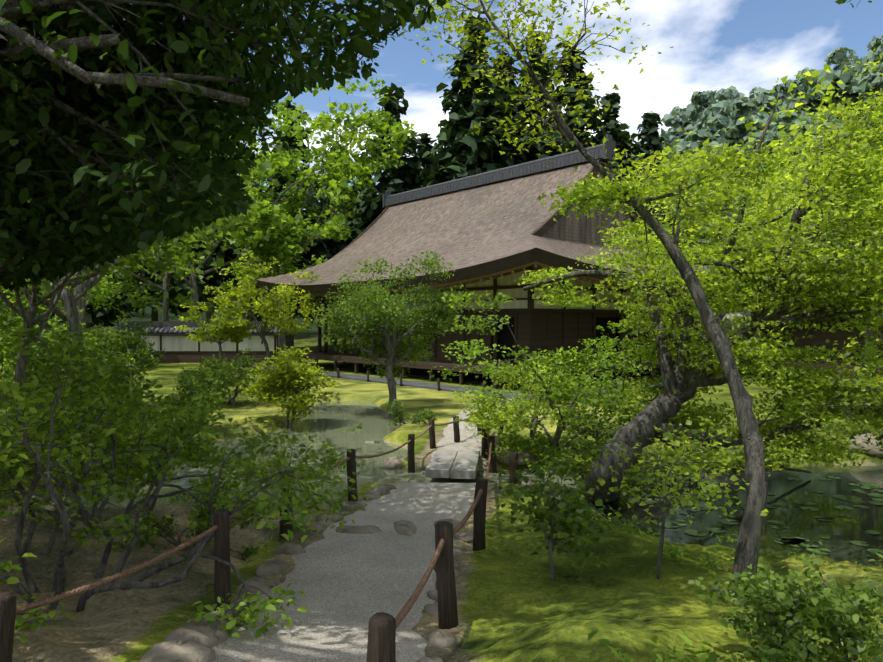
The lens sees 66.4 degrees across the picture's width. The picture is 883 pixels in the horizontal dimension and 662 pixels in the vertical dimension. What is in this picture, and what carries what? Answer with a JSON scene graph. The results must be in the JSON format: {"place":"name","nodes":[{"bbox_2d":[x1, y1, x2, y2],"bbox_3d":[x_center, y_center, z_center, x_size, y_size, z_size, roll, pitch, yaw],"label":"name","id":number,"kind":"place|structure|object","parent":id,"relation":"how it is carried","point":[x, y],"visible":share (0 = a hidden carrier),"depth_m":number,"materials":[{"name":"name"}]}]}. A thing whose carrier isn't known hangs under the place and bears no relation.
{"place":"outdoors","nodes":[
{"label":"outdoors","id":0,"kind":"place"},
{"bbox_2d":[85,315,165,369],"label":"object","id":1,"kind":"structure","parent":0,"point":[137,342],"depth_m":35.73,"materials":[{"name":"green plant"}]},
{"bbox_2d":[124,335,276,359],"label":"garden wall","id":2,"kind":"structure","parent":0,"point":[181,343],"depth_m":40.97,"materials":[{"name":"white paint"}]},
{"bbox_2d":[32,401,602,516],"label":"water","id":3,"kind":"structure","parent":0,"point":[333,419],"depth_m":13.66,"materials":[{"name":"green liquid"}]},
{"bbox_2d":[0,103,882,661],"bbox_3d":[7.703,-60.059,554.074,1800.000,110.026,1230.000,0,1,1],"label":"ground","id":4,"kind":"structure","parent":0,"point":[516,603],"depth_m":6.20,"materials":[{"name":"green plant"}]},
{"bbox_2d":[0,402,46,516],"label":"shrub leaves","id":5,"kind":"object","parent":4,"relation":"on","point":[12,499],"depth_m":6.47,"materials":[{"name":"green plant"}]},
{"bbox_2d":[0,278,51,309],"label":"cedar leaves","id":6,"kind":"object","parent":4,"relation":"on","point":[20,292],"depth_m":68.64,"materials":[{"name":"green plant"}]},
{"bbox_2d":[0,230,73,434],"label":"tree","id":7,"kind":"object","parent":4,"relation":"on","point":[30,319],"visible":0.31,"depth_m":13.55,"materials":[{"name":"grey plant"}]},
{"bbox_2d":[9,262,100,310],"bbox_3d":[-20.296,-2.436,36.177,7.232,9.509,7.274,0,1,16],"label":"tree","id":8,"kind":"object","parent":4,"relation":"on","point":[88,301],"depth_m":36.58,"materials":[{"name":"brown plant"}]},
{"bbox_2d":[0,247,155,319],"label":"tree leaves","id":9,"kind":"object","parent":8,"relation":"on","point":[93,290],"visible":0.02,"depth_m":34.51,"materials":[{"name":"green plant"}]},
{"bbox_2d":[0,311,134,394],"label":"shrub leaves","id":10,"kind":"object","parent":4,"relation":"on","point":[8,343],"depth_m":20.38,"materials":[{"name":"green plant"}]},
{"bbox_2d":[0,373,142,580],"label":"shrub leaves","id":11,"kind":"object","parent":4,"relation":"on","point":[57,488],"depth_m":6.41,"materials":[{"name":"green plant"}]},
{"bbox_2d":[0,324,163,423],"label":"shrub leaves","id":12,"kind":"object","parent":4,"relation":"on","point":[33,369],"depth_m":17.01,"materials":[{"name":"green plant"}]},
{"bbox_2d":[26,229,138,337],"bbox_3d":[-13.837,-3.477,27.102,10.191,11.897,8.114,0,1,-27],"label":"tree trunk","id":13,"kind":"object","parent":4,"relation":"on","point":[80,302],"visible":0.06,"depth_m":27.12,"materials":[{"name":"brown plant"}]},
{"bbox_2d":[11,154,267,321],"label":"tree leaves","id":14,"kind":"object","parent":13,"relation":"attached to","point":[241,219],"visible":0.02,"depth_m":28.34,"materials":[{"name":"green plant"}]},
{"bbox_2d":[27,271,139,337],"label":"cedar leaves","id":15,"kind":"object","parent":4,"relation":"on","point":[97,316],"depth_m":60.36,"materials":[{"name":"green plant"}]},
{"bbox_2d":[0,392,186,487],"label":"shrub leaves","id":16,"kind":"object","parent":4,"relation":"on","point":[80,456],"depth_m":11.13,"materials":[{"name":"green plant"}]},
{"bbox_2d":[3,181,212,404],"bbox_3d":[-10.848,-2.523,18.541,7.467,10.202,8.124,0,1,28],"label":"tree","id":17,"kind":"object","parent":4,"relation":"on","point":[68,298],"visible":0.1,"depth_m":18.79,"materials":[{"name":"grey plant"}]},
{"bbox_2d":[0,42,258,314],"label":"tree leaves","id":18,"kind":"object","parent":4,"relation":"on","point":[47,285],"visible":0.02,"depth_m":19.31,"materials":[{"name":"green plant"}]},
{"bbox_2d":[0,375,265,528],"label":"shrub leaves","id":19,"kind":"object","parent":4,"relation":"on","point":[189,446],"depth_m":7.81,"materials":[{"name":"green plant"}]},
{"bbox_2d":[0,144,275,345],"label":"tree leaves","id":20,"kind":"object","parent":4,"relation":"on","point":[167,259],"visible":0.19,"depth_m":13.13,"materials":[{"name":"green plant"}]},
{"bbox_2d":[113,248,203,320],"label":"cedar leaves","id":21,"kind":"object","parent":4,"relation":"on","point":[172,309],"depth_m":64.85,"materials":[{"name":"green plant"}]},
{"bbox_2d":[0,321,369,642],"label":"shrub leaves","id":22,"kind":"object","parent":4,"relation":"on","point":[260,502],"depth_m":5.41,"materials":[{"name":"green plant"}]},
{"bbox_2d":[111,486,263,561],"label":"shrub leaves","id":23,"kind":"object","parent":4,"relation":"on","point":[249,550],"depth_m":6.89,"materials":[{"name":"green plant"}]},
{"bbox_2d":[145,221,250,320],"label":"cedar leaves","id":24,"kind":"object","parent":4,"relation":"on","point":[217,280],"depth_m":57.53,"materials":[{"name":"green plant"}]},
{"bbox_2d":[104,205,292,320],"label":"tree","id":25,"kind":"object","parent":4,"relation":"on","point":[166,278],"visible":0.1,"depth_m":51.94,"materials":[{"name":"brown plant"}]},
{"bbox_2d":[25,138,331,306],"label":"tree leaves","id":26,"kind":"object","parent":25,"relation":"attached to","point":[126,287],"visible":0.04,"depth_m":51.83,"materials":[{"name":"green plant"}]},
{"bbox_2d":[122,334,277,362],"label":"wall frame","id":27,"kind":"object","parent":4,"relation":"on","point":[182,356],"visible":0.38,"depth_m":40.94,"materials":[{"name":"brown wood"}]},
{"bbox_2d":[117,321,283,333],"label":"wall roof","id":28,"kind":"structure","parent":27,"relation":"on","point":[162,327],"depth_m":40.95,"materials":[{"name":"tile"}]},
{"bbox_2d":[159,347,264,406],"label":"shrub leaves","id":29,"kind":"object","parent":4,"relation":"on","point":[215,370],"depth_m":19.89,"materials":[{"name":"green plant"}]},
{"bbox_2d":[197,306,230,361],"bbox_3d":[-10.996,0.364,33.878,2.456,3.967,1.509,1,1,32],"label":"cottonwood tree","id":30,"kind":"object","parent":4,"relation":"on","point":[219,342],"visible":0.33,"depth_m":33.26,"materials":[{"name":"brown plant"}]},
{"bbox_2d":[174,285,260,343],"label":"leaves","id":31,"kind":"object","parent":30,"relation":"attached to","point":[237,331],"visible":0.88,"depth_m":33.41,"materials":[{"name":"green plant"}]},
{"bbox_2d":[0,0,449,291],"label":"canopy","id":32,"kind":"object","parent":4,"relation":"on","point":[124,236],"depth_m":4.99,"materials":[{"name":"green plant"}]},
{"bbox_2d":[204,177,259,320],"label":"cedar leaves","id":33,"kind":"object","parent":4,"relation":"on","point":[243,247],"depth_m":74.14,"materials":[{"name":"green plant"}]},
{"bbox_2d":[136,175,333,320],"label":"tree","id":34,"kind":"object","parent":4,"relation":"on","point":[192,283],"visible":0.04,"depth_m":44.99,"materials":[{"name":"brown plant"}]},
{"bbox_2d":[97,142,361,294],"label":"tree leaves","id":35,"kind":"object","parent":34,"relation":"attached to","point":[267,217],"visible":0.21,"depth_m":44.66,"materials":[{"name":"green plant"}]},
{"bbox_2d":[0,409,518,661],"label":"fence posts","id":36,"kind":"object","parent":4,"relation":"on","point":[381,645],"visible":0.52,"depth_m":4.75,"materials":[{"name":"brown wood"}]},
{"bbox_2d":[16,418,492,628],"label":"fence ropes","id":37,"kind":"object","parent":36,"relation":"attached to","point":[405,610],"visible":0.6,"depth_m":4.33,"materials":[{"name":"brown fabric"}]},
{"bbox_2d":[238,279,298,371],"bbox_3d":[-8.715,-0.090,33.015,3.158,4.880,3.107,0,1,23],"label":"tree","id":38,"kind":"object","parent":4,"relation":"on","point":[262,335],"visible":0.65,"depth_m":32.97,"materials":[{"name":"brown plant"}]},
{"bbox_2d":[211,251,325,336],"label":"tree leaves","id":39,"kind":"object","parent":38,"relation":"on","point":[265,302],"visible":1,"depth_m":32.30,"materials":[{"name":"green plant"}]},
{"bbox_2d":[247,452,306,478],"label":"shrub leaves","id":40,"kind":"object","parent":4,"relation":"on","point":[277,461],"depth_m":11.96,"materials":[{"name":"green plant"}]},
{"bbox_2d":[232,345,344,425],"bbox_3d":[-3.904,1.561,17.238,2.876,2.417,2.321,0,1,1],"label":"shrub","id":41,"kind":"object","parent":4,"relation":"on","point":[276,376],"depth_m":16.98,"materials":[{"name":"green plant"}]},
{"bbox_2d":[228,100,349,349],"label":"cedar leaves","id":42,"kind":"object","parent":4,"relation":"on","point":[305,259],"depth_m":59.31,"materials":[{"name":"green plant"}]},
{"bbox_2d":[245,97,382,354],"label":"tree","id":43,"kind":"object","parent":4,"relation":"on","point":[281,340],"visible":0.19,"depth_m":50.04,"materials":[{"name":"brown plant"}]},
{"bbox_2d":[225,55,415,294],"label":"tree leaves","id":44,"kind":"object","parent":43,"relation":"attached to","point":[338,169],"visible":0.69,"depth_m":48.66,"materials":[{"name":"green plant"}]},
{"bbox_2d":[308,143,360,346],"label":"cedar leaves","id":45,"kind":"object","parent":4,"relation":"on","point":[332,250],"depth_m":63.97,"materials":[{"name":"green plant"}]},
{"bbox_2d":[323,452,364,468],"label":"shrub leaves","id":46,"kind":"object","parent":4,"relation":"on","point":[336,459],"depth_m":12.60,"materials":[{"name":"green plant"}]},
{"bbox_2d":[341,423,362,430],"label":"plants","id":47,"kind":"object","parent":4,"relation":"on","point":[359,426],"depth_m":16.95,"materials":[{"name":"green plant"}]},
{"bbox_2d":[210,399,511,661],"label":"path gravel","id":48,"kind":"structure","parent":4,"relation":"on","point":[349,585],"depth_m":6.01,"materials":[{"name":"grey gravel"}]},
{"bbox_2d":[351,170,376,332],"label":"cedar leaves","id":49,"kind":"object","parent":4,"relation":"on","point":[360,190],"depth_m":78.99,"materials":[{"name":"green plant"}]},
{"bbox_2d":[348,82,426,241],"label":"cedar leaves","id":50,"kind":"object","parent":4,"relation":"on","point":[406,179],"depth_m":61.05,"materials":[{"name":"green plant"}]},
{"bbox_2d":[315,250,468,418],"bbox_3d":[-1.509,0.320,18.990,4.090,5.162,4.298,0,1,-27],"label":"tree","id":51,"kind":"object","parent":4,"relation":"on","point":[393,307],"depth_m":18.80,"materials":[{"name":"green plant"}]},
{"bbox_2d":[383,399,437,426],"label":"shrub leaves","id":52,"kind":"object","parent":4,"relation":"on","point":[426,414],"depth_m":16.57,"materials":[{"name":"green plant"}]},
{"bbox_2d":[411,132,439,187],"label":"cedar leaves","id":53,"kind":"object","parent":4,"relation":"on","point":[425,139],"depth_m":71.25,"materials":[{"name":"green plant"}]},
{"bbox_2d":[0,34,882,317],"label":"forest","id":54,"kind":"object","parent":4,"relation":"on","point":[717,115],"materials":[{"name":"green plant"}]},
{"bbox_2d":[425,450,479,478],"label":"slab bridge","id":55,"kind":"structure","parent":4,"relation":"on","point":[461,464],"depth_m":11.29,"materials":[{"name":"grey stone"}]},
{"bbox_2d":[420,13,525,186],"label":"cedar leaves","id":56,"kind":"object","parent":4,"relation":"on","point":[470,148],"depth_m":56.77,"materials":[{"name":"green plant"}]},
{"bbox_2d":[284,268,674,390],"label":"hall","id":57,"kind":"structure","parent":4,"relation":"on","point":[541,329],"depth_m":27.69,"materials":[{"name":"brown wood"}]},
{"bbox_2d":[256,162,710,284],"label":"hall roof","id":58,"kind":"structure","parent":57,"relation":"attached to","point":[473,226],"depth_m":30.59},
{"bbox_2d":[256,247,723,293],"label":"roof eaves","id":59,"kind":"object","parent":58,"relation":"attached to","point":[521,259],"visible":0.27,"depth_m":24.35,"materials":[{"name":"brown wood"}]},
{"bbox_2d":[261,261,723,300],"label":"hall soffit","id":60,"kind":"structure","parent":58,"relation":"attached to","point":[536,265],"depth_m":24.77,"materials":[{"name":"brown wood"}]},
{"bbox_2d":[336,159,658,254],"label":"hall gable boards","id":61,"kind":"object","parent":58,"relation":"attached to","point":[545,227],"visible":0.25,"depth_m":28.35,"materials":[{"name":"brown wood"}]},
{"bbox_2d":[370,317,660,385],"bbox_3d":[3.396,-0.328,33.172,9.200,4.740,11.000,-1,1,-40],"label":"hall interior","id":62,"kind":"object","parent":57,"relation":"attached to","point":[505,337],"visible":0.21,"depth_m":28.87,"materials":[{"name":"brown wood"}]},
{"bbox_2d":[240,364,746,400],"bbox_3d":[1.942,1.985,34.890,16.250,0.063,22.550,-1,1,-40],"label":"hall rain strip","id":63,"kind":"object","parent":4,"relation":"on","point":[450,388],"visible":0.25,"depth_m":26.27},
{"bbox_2d":[248,359,749,399],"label":"support posts","id":64,"kind":"object","parent":4,"relation":"on","point":[438,381],"visible":0.25,"depth_m":26.23,"materials":[{"name":"brown wood"}]},
{"bbox_2d":[489,48,528,133],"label":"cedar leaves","id":65,"kind":"object","parent":4,"relation":"on","point":[502,91],"depth_m":65.64,"materials":[{"name":"green plant"}]},
{"bbox_2d":[139,423,882,661],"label":"rocks","id":66,"kind":"object","parent":4,"relation":"on","point":[192,640],"visible":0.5,"depth_m":5.90,"materials":[{"name":"stone"}]},
{"bbox_2d":[472,366,575,453],"bbox_3d":[1.680,1.535,12.912,1.894,2.085,2.530,0,1,17],"label":"maple wood","id":67,"kind":"object","parent":4,"relation":"on","point":[532,431],"visible":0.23,"depth_m":12.68,"materials":[{"name":"brown plant"}]},
{"bbox_2d":[455,351,596,462],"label":"maple leaves","id":68,"kind":"object","parent":4,"relation":"on","point":[492,411],"visible":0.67,"depth_m":12.16,"materials":[{"name":"green plant"}]},
{"bbox_2d":[497,426,565,462],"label":"shrub leaves","id":69,"kind":"object","parent":4,"relation":"on","point":[527,444],"depth_m":12.40,"materials":[{"name":"green plant"}]},
{"bbox_2d":[499,31,582,164],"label":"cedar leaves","id":70,"kind":"object","parent":4,"relation":"on","point":[525,156],"depth_m":58.97,"materials":[{"name":"green plant"}]},
{"bbox_2d":[452,299,638,474],"bbox_3d":[1.631,1.145,12.050,4.348,3.434,4.013,1,1,36],"label":"maple wood","id":71,"kind":"object","parent":4,"relation":"on","point":[556,439],"visible":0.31,"depth_m":11.78,"materials":[{"name":"brown plant"}]},
{"bbox_2d":[428,290,674,483],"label":"maple leaves","id":72,"kind":"object","parent":71,"relation":"attached to","point":[596,401],"visible":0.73,"depth_m":10.94,"materials":[{"name":"green plant"}]},
{"bbox_2d":[493,451,634,580],"bbox_3d":[1.107,1.752,6.210,1.246,1.281,1.347,0,1,1],"label":"moss shrub","id":73,"kind":"object","parent":4,"relation":"on","point":[562,510],"depth_m":6.16,"materials":[{"name":"green plant"}]},
{"bbox_2d":[549,42,625,175],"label":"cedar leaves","id":74,"kind":"object","parent":4,"relation":"on","point":[593,119],"depth_m":63.41,"materials":[{"name":"green plant"}]},
{"bbox_2d":[563,404,628,451],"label":"shrub leaves","id":75,"kind":"object","parent":4,"relation":"on","point":[592,434],"depth_m":13.00,"materials":[{"name":"green plant"}]},
{"bbox_2d":[432,0,768,582],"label":"tree","id":76,"kind":"object","parent":4,"relation":"on","point":[748,542],"visible":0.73,"depth_m":6.39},
{"bbox_2d":[399,0,724,271],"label":"maple leaves","id":77,"kind":"object","parent":76,"relation":"attached to","point":[516,21],"visible":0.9,"depth_m":7.18,"materials":[{"name":"green plant"}]},
{"bbox_2d":[579,151,767,293],"bbox_3d":[2.316,-1.102,7.202,1.813,1.364,2.465,0,1,1],"label":"leaning maple wood","id":78,"kind":"object","parent":76,"relation":"attached to","point":[676,235],"visible":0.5,"depth_m":6.83,"materials":[{"name":"brown plant"}]},
{"bbox_2d":[535,138,835,300],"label":"maple leaves","id":79,"kind":"object","parent":78,"relation":"attached to","point":[578,194],"visible":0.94,"depth_m":6.55,"materials":[{"name":"green plant"}]},
{"bbox_2d":[586,92,658,245],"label":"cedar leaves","id":80,"kind":"object","parent":4,"relation":"on","point":[613,99],"depth_m":70.79,"materials":[{"name":"green plant"}]},
{"bbox_2d":[627,111,694,315],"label":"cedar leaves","id":81,"kind":"object","parent":4,"relation":"on","point":[649,125],"depth_m":73.39,"materials":[{"name":"green plant"}]},
{"bbox_2d":[579,416,772,578],"bbox_3d":[2.223,1.665,6.206,1.864,1.621,1.309,-1,1,-43],"label":"sapling","id":82,"kind":"object","parent":4,"relation":"on","point":[688,470],"depth_m":6.18,"materials":[{"name":"green plant"}]},
{"bbox_2d":[515,48,882,502],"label":"maple","id":83,"kind":"object","parent":4,"relation":"on","point":[758,267],"depth_m":8.78,"materials":[{"name":"green plant"}]},
{"bbox_2d":[519,493,882,661],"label":"bank ferns","id":84,"kind":"object","parent":4,"relation":"on","point":[711,657],"visible":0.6,"depth_m":6.25,"materials":[{"name":"green plant"}]},
{"bbox_2d":[692,305,761,371],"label":"wing wall","id":85,"kind":"structure","parent":4,"relation":"on","point":[739,314],"depth_m":33.24,"materials":[{"name":"paint"}]},
{"bbox_2d":[671,260,813,303],"bbox_3d":[17.916,-2.580,36.675,11.600,2.180,6.035,-1,1,-40],"label":"wing roof","id":86,"kind":"object","parent":85,"relation":"on","point":[677,297],"depth_m":35.12,"materials":[{"name":"tile"}]},
{"bbox_2d":[688,555,882,661],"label":"shrub","id":87,"kind":"object","parent":4,"relation":"on","point":[839,641],"visible":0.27,"depth_m":3.13,"materials":[{"name":"green plant"}]},
{"bbox_2d":[724,64,882,338],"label":"tree leaves","id":88,"kind":"object","parent":4,"relation":"on","point":[782,134],"visible":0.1,"depth_m":13.90,"materials":[{"name":"green plant"}]},
{"bbox_2d":[762,320,882,379],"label":"wooden frame","id":89,"kind":"object","parent":4,"relation":"on","point":[824,365],"depth_m":28.78,"materials":[{"name":"brown wood"}]},
{"bbox_2d":[765,324,882,365],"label":"wing wall","id":90,"kind":"structure","parent":4,"relation":"on","point":[840,336],"depth_m":28.82,"materials":[{"name":"brown wood"}]},
{"bbox_2d":[740,291,881,319],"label":"wing roof","id":91,"kind":"object","parent":90,"relation":"on","point":[745,315],"depth_m":30.66,"materials":[{"name":"tile"}]},
{"bbox_2d":[785,120,882,402],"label":"cottonwood tree","id":92,"kind":"object","parent":4,"relation":"on","point":[846,243],"depth_m":20.91,"materials":[{"name":"green plant"}]},
{"bbox_2d":[725,94,882,333],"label":"tree foliage","id":93,"kind":"object","parent":92,"relation":"attached to","point":[825,128],"visible":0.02,"depth_m":21.47,"materials":[{"name":"green plant"}]},
{"bbox_2d":[790,179,882,432],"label":"tree","id":94,"kind":"object","parent":4,"relation":"on","point":[865,339],"visible":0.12,"depth_m":15.20,"materials":[{"name":"green plant"}]},
{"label":"tree wood","id":95,"kind":"object","parent":4,"relation":"on","visible":0},
{"bbox_2d":[767,106,882,438],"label":"tree leaves","id":96,"kind":"object","parent":95,"relation":"on","point":[870,351],"visible":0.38,"depth_m":8.27,"materials":[{"name":"green plant"}]},
{"bbox_3d":[24.622,-3.471,29.742,10.612,11.791,8.877,0,1,1],"label":"tree wood","id":97,"kind":"object","parent":4,"relation":"on","visible":0},
{"bbox_2d":[859,96,882,254],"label":"tree leaves","id":98,"kind":"object","parent":97,"relation":"on","point":[870,124],"depth_m":29.03,"materials":[{"name":"green plant"}]},
{"bbox_3d":[2.967,-2.263,5.830,8.212,8.583,7.265,0,1,1],"label":"wood canopy","id":99,"kind":"object","parent":4,"relation":"on","visible":0},
{"bbox_2d":[835,0,871,7],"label":"canopy","id":100,"kind":"object","parent":99,"relation":"on","point":[842,1],"visible":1,"depth_m":8.60,"materials":[{"name":"green plant"}]},
{"bbox_2d":[383,134,615,207],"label":"roof ridge","id":101,"kind":"structure","parent":0,"point":[575,157],"depth_m":32.93,"materials":[{"name":"grey tile"}]},
{"bbox_2d":[123,0,882,209],"label":"sky","id":102,"kind":"structure","parent":0,"point":[745,45],"materials":[{"name":"blue"}]},
{"bbox_2d":[569,465,882,567],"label":"water","id":103,"kind":"structure","parent":0,"point":[841,532],"depth_m":9.52,"materials":[{"name":"green liquid"}]},
{"bbox_2d":[621,475,882,553],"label":"lily pads","id":104,"kind":"object","parent":103,"relation":"on","point":[795,541],"visible":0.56,"depth_m":9.49,"materials":[{"name":"green plant"}]}
]}

